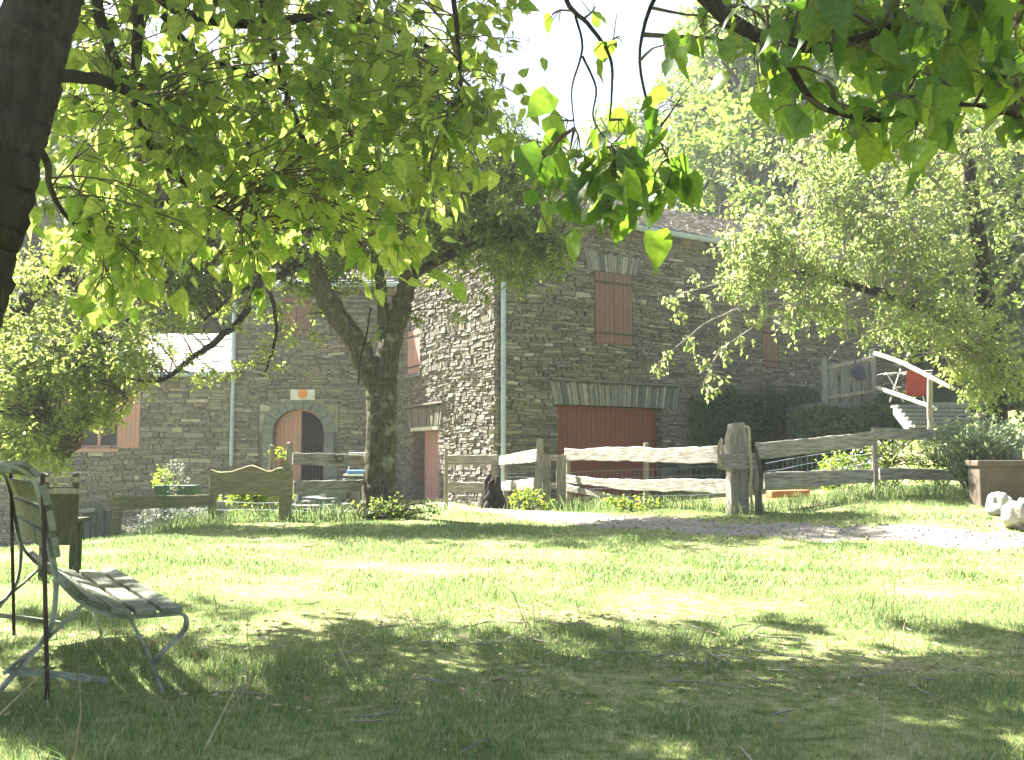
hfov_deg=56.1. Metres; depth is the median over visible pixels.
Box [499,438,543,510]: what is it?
wooden fence
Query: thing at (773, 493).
terracotta trough
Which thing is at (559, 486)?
fence post
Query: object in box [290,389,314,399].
wall plaque
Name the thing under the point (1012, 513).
rock
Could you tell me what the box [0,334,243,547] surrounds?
house wing
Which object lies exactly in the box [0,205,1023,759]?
ground
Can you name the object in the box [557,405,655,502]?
garage door
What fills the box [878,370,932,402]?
drying rack
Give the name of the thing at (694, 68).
woodland tree
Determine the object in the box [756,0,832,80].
tall woodland tree
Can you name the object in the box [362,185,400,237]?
woodland tree
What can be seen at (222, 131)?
tall woodland tree
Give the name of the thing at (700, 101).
woodland tree
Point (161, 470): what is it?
potted plant
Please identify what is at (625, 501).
weed clump
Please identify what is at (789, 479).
wooden fence
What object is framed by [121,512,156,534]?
silver bush
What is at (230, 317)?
tall woodland tree
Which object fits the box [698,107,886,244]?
pale woodland tree
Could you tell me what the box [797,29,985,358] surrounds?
woodland tree
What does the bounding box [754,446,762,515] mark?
vine stem
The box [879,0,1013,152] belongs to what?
woodland tree
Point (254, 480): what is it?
bench
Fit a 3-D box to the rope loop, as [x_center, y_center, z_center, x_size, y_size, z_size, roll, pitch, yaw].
[2.537,0.893,11.487,0.121,0.408,0.167,4,-6,-43]
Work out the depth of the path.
10.03 m
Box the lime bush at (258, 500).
[217,494,296,515]
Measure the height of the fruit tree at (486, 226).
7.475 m
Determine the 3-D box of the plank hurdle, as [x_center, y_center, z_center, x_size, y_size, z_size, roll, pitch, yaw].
[-5.225,1.953,12.134,0.597,0.908,0.373,0,-5,0]
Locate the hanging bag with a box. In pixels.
[851,357,865,380]
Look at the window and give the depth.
24.72 m
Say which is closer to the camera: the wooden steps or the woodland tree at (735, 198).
the wooden steps
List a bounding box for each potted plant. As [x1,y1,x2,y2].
[150,464,179,487]
[162,459,191,494]
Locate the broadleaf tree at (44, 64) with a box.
[0,0,1023,351]
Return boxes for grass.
[0,484,1023,591]
[0,547,1023,759]
[89,475,968,537]
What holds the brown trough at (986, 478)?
on the ground at (940, 395)
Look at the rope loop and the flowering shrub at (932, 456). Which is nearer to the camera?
the rope loop
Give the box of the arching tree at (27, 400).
[0,45,329,486]
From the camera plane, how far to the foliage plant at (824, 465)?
14.11 m
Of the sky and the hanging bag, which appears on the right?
the hanging bag
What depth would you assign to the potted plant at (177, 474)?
16.40 m
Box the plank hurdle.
[78,500,112,540]
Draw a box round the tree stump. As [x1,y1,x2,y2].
[480,473,506,508]
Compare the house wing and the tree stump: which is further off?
the house wing
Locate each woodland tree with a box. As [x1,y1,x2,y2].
[8,280,23,333]
[11,146,78,333]
[18,150,156,333]
[19,84,118,267]
[73,166,231,333]
[136,54,271,325]
[194,134,293,333]
[205,163,370,322]
[301,105,398,169]
[335,134,434,250]
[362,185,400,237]
[577,71,707,173]
[618,126,746,220]
[649,125,722,212]
[650,0,823,220]
[650,0,885,230]
[655,9,750,125]
[665,170,803,229]
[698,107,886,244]
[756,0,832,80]
[773,119,1023,370]
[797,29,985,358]
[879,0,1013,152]
[890,66,1023,412]
[898,70,1023,333]
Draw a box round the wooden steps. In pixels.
[890,405,977,428]
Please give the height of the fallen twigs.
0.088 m
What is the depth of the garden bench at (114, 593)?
3.65 m
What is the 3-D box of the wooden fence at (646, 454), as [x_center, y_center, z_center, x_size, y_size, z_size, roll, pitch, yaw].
[1.810,1.462,13.544,0.237,1.153,3.841,3,-6,-30]
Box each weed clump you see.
[351,492,446,521]
[507,483,554,510]
[602,492,664,511]
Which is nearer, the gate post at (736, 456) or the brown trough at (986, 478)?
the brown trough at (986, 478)
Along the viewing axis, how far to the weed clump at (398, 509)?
12.38 m
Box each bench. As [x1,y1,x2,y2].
[0,460,188,699]
[208,461,292,521]
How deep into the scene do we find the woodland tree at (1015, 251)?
24.91 m
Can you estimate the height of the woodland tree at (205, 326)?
10.983 m
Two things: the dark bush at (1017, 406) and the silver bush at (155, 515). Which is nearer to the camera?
the silver bush at (155, 515)
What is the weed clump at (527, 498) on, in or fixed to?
on the ground at (940, 395)
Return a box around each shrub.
[264,445,296,459]
[821,449,870,490]
[849,439,931,489]
[900,440,958,489]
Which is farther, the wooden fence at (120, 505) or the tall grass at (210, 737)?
the wooden fence at (120, 505)
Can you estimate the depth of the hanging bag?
20.91 m
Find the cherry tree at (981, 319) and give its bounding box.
[649,105,1023,459]
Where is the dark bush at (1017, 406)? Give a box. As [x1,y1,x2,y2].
[960,341,1023,430]
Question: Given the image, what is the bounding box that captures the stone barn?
[380,167,925,508]
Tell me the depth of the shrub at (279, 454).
13.31 m
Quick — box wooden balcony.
[784,349,969,412]
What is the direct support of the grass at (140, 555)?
on the ground at (940, 395)
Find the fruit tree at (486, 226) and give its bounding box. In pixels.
[144,0,618,519]
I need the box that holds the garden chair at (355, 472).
[343,452,364,475]
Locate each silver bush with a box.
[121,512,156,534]
[141,506,207,531]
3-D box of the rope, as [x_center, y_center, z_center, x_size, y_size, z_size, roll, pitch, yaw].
[2.840,1.060,11.517,0.109,1.041,0.048,-3,-6,35]
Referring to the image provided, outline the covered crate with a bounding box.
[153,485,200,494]
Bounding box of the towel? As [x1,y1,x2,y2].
[906,371,928,395]
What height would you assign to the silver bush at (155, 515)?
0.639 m
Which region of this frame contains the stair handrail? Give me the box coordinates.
[873,351,955,446]
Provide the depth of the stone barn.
21.20 m
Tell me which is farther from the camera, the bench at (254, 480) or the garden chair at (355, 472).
the garden chair at (355, 472)
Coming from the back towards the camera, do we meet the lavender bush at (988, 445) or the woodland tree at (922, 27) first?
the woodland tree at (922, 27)
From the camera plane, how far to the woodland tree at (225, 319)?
33.54 m
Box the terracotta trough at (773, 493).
[766,490,809,497]
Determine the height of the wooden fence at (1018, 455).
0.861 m
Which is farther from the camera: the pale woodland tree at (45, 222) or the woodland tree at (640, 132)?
the woodland tree at (640, 132)
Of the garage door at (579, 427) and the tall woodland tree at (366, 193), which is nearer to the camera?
the garage door at (579, 427)
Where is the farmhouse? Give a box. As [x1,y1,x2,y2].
[221,262,398,516]
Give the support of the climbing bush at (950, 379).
on the ground at (940, 395)
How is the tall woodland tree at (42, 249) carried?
on the ground at (940, 395)
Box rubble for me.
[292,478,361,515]
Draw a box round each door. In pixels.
[276,411,301,480]
[424,431,439,500]
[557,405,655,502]
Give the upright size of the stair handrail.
2.194 m
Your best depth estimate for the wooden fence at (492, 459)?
16.05 m
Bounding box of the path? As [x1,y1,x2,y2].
[403,502,1023,549]
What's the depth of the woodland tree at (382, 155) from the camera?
42.54 m
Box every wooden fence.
[111,494,211,536]
[268,442,365,515]
[444,450,497,508]
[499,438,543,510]
[564,443,725,509]
[755,427,976,494]
[1000,435,1023,459]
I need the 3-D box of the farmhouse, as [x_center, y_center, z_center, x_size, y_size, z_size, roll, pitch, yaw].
[-3.423,0.332,27.254,8.881,8.065,7.572,0,-5,0]
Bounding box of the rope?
[743,425,753,511]
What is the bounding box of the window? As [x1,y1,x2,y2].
[79,394,118,447]
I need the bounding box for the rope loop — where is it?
[717,438,731,471]
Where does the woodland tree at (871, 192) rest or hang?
on the ground at (940, 395)
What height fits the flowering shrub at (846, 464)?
0.650 m
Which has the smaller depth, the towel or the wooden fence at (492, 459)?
the wooden fence at (492, 459)
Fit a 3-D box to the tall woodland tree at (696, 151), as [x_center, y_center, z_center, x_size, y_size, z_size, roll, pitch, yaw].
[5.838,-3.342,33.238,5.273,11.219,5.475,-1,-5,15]
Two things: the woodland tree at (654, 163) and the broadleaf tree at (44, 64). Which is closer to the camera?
the broadleaf tree at (44, 64)
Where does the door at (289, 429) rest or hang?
in the farmhouse
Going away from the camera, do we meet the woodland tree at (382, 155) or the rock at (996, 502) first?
the rock at (996, 502)
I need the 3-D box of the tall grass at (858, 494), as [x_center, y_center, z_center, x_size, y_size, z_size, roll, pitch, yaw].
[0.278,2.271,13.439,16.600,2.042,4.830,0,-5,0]
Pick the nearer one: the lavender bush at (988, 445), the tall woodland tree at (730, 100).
the lavender bush at (988, 445)
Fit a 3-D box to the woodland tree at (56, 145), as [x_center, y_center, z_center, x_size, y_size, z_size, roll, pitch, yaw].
[-20.211,-7.203,41.326,10.152,13.978,8.822,-2,-5,21]
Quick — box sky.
[0,0,824,226]
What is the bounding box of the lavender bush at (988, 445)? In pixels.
[924,411,1023,488]
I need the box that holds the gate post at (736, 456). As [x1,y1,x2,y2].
[717,422,762,514]
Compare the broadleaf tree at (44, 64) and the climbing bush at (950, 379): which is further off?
the climbing bush at (950, 379)
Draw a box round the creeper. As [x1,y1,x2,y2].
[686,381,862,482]
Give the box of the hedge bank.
[785,389,943,470]
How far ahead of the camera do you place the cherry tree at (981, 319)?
14.04 m
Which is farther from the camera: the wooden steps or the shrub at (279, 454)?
the wooden steps
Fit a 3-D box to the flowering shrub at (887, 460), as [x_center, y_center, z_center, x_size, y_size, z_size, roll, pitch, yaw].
[5.201,1.106,13.164,1.185,0.904,0.906,0,-5,0]
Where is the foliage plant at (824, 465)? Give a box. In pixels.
[812,450,854,490]
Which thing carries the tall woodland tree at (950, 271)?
on the ground at (940, 395)
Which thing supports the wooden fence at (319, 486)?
on the ground at (940, 395)
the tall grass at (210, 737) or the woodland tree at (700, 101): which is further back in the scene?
the woodland tree at (700, 101)
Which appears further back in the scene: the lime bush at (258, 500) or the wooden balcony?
the wooden balcony
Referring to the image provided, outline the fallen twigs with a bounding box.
[79,597,1023,759]
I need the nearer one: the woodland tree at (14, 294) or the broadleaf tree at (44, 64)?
the broadleaf tree at (44, 64)
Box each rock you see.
[985,492,1012,515]
[1001,498,1023,529]
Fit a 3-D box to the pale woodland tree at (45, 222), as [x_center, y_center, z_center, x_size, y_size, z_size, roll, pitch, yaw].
[-14.299,-2.078,31.929,6.720,11.171,8.027,-5,-7,43]
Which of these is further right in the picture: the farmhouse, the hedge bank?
the hedge bank
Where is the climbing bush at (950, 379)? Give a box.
[924,329,976,394]
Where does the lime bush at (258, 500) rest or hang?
on the ground at (940, 395)
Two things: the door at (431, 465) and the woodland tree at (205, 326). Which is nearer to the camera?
the door at (431, 465)
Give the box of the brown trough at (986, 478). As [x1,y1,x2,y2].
[964,460,1023,506]
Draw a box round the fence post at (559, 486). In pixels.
[542,454,565,510]

